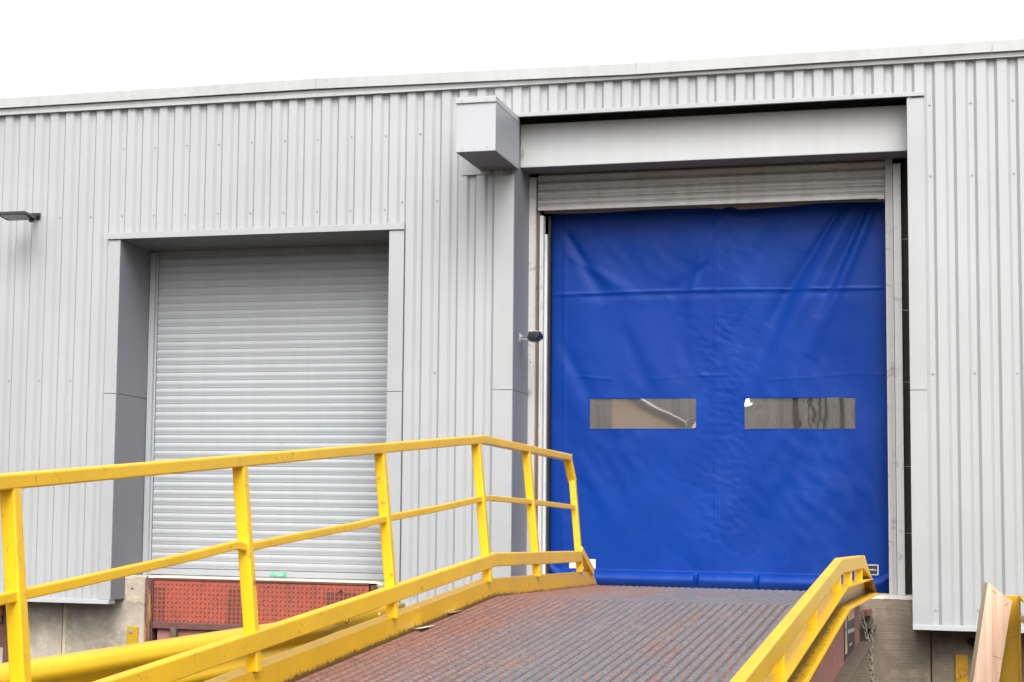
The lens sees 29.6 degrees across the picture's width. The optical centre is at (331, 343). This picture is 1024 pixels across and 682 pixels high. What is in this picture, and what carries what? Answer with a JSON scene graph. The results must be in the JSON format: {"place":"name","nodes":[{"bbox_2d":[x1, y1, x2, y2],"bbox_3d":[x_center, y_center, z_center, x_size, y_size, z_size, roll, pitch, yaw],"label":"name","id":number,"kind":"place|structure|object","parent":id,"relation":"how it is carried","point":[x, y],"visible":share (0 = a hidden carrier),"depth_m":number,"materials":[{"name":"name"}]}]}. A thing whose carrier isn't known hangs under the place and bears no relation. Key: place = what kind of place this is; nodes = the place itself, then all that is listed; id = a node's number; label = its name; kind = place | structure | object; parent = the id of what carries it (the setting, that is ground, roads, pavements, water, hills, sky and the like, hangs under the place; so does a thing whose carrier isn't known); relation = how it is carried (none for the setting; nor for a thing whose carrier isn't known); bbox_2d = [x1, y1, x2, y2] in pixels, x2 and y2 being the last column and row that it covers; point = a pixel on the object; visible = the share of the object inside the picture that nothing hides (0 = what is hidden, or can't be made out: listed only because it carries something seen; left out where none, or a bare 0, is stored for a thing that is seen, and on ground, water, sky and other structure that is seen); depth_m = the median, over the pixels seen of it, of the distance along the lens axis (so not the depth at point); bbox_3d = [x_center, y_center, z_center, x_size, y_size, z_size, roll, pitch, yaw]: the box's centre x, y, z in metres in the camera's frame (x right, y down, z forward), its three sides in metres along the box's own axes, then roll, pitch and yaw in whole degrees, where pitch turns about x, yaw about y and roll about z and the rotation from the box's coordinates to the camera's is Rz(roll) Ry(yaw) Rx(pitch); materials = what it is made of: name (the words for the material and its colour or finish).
{"place":"outdoors","nodes":[
{"label":"outdoors","id":0,"kind":"place"},
{"bbox_2d":[0,435,878,681],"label":"loading ramp","id":1,"kind":"structure","parent":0,"point":[579,625],"depth_m":9.79,"materials":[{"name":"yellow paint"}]},
{"bbox_2d":[860,612,873,681],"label":"hanging chain","id":2,"kind":"object","parent":1,"relation":"hanging from","point":[870,652],"visible":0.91,"depth_m":14.80,"materials":[{"name":"grey metal"}]},
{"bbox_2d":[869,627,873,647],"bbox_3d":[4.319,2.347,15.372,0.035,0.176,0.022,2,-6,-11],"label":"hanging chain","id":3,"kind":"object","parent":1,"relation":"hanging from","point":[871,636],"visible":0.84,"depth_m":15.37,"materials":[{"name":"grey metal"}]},
{"bbox_2d":[0,0,1023,97],"label":"sky","id":4,"kind":"structure","parent":0,"point":[47,47],"materials":[{"name":"white"}]},
{"bbox_2d":[999,595,1023,681],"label":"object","id":5,"kind":"structure","parent":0,"point":[1011,668],"depth_m":13.82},
{"label":"ground","id":6,"kind":"structure","parent":0,"visible":0},
{"bbox_2d":[0,603,404,681],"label":"guard rail","id":7,"kind":"object","parent":6,"relation":"on","point":[90,665],"visible":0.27,"depth_m":9.36,"materials":[{"name":"yellow metal"}]},
{"bbox_2d":[0,574,975,681],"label":"concrete dock","id":8,"kind":"object","parent":6,"relation":"on","point":[902,650],"visible":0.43,"depth_m":16.89,"materials":[{"name":"grey concrete"}]},
{"bbox_2d":[0,604,8,662],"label":"dock leveller","id":9,"kind":"object","parent":8,"relation":"attached to","point":[5,651],"visible":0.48,"depth_m":17.99,"materials":[{"name":"red metal"}]},
{"bbox_2d":[127,626,137,643],"bbox_3d":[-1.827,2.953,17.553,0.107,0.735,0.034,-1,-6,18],"label":"guard angle","id":10,"kind":"object","parent":8,"relation":"attached to","point":[132,635],"visible":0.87,"depth_m":17.57,"materials":[{"name":"metal"}]},
{"bbox_2d":[144,577,377,641],"bbox_3d":[-0.631,2.696,17.274,2.215,1.136,0.275,-1,-6,18],"label":"dock leveller","id":11,"kind":"object","parent":8,"relation":"attached to","point":[177,607],"visible":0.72,"depth_m":17.34,"materials":[{"name":"red metal"}]},
{"bbox_2d":[955,654,967,681],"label":"guard angle","id":12,"kind":"object","parent":8,"relation":"attached to","point":[961,668],"visible":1,"depth_m":15.29,"materials":[{"name":"yellow metal"}]},
{"bbox_2d":[1021,633,1023,681],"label":"dock leveller","id":13,"kind":"object","parent":8,"relation":"attached to","point":[1022,645],"visible":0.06,"depth_m":15.15,"materials":[{"name":"red metal"}]},
{"bbox_2d":[0,38,1023,632],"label":"warehouse","id":14,"kind":"structure","parent":6,"relation":"on","point":[770,306],"depth_m":16.81,"materials":[{"name":"paint"}]},
{"bbox_2d":[0,211,40,221],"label":"floodlight","id":15,"kind":"object","parent":14,"relation":"attached to","point":[16,216],"visible":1,"depth_m":17.70,"materials":[{"name":"black plastic"}]},
{"bbox_2d":[519,331,542,342],"bbox_3d":[1.710,-0.060,16.583,0.201,0.085,0.194,-1,-6,18],"label":"security camera","id":16,"kind":"object","parent":14,"relation":"attached to","point":[535,336],"visible":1,"depth_m":16.50,"materials":[{"name":"metal"}]},
{"bbox_2d":[550,202,888,592],"bbox_3d":[3.334,0.401,16.720,2.897,3.443,0.116,-1,-6,18],"label":"fabric door","id":17,"kind":"structure","parent":14,"relation":"in","point":[719,376],"depth_m":16.71,"materials":[{"name":"blue fabric"}]},
{"bbox_2d":[969,582,1011,681],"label":"timber board","id":18,"kind":"object","parent":6,"relation":"on","point":[992,628],"visible":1,"depth_m":13.72,"materials":[{"name":"beige wood"}]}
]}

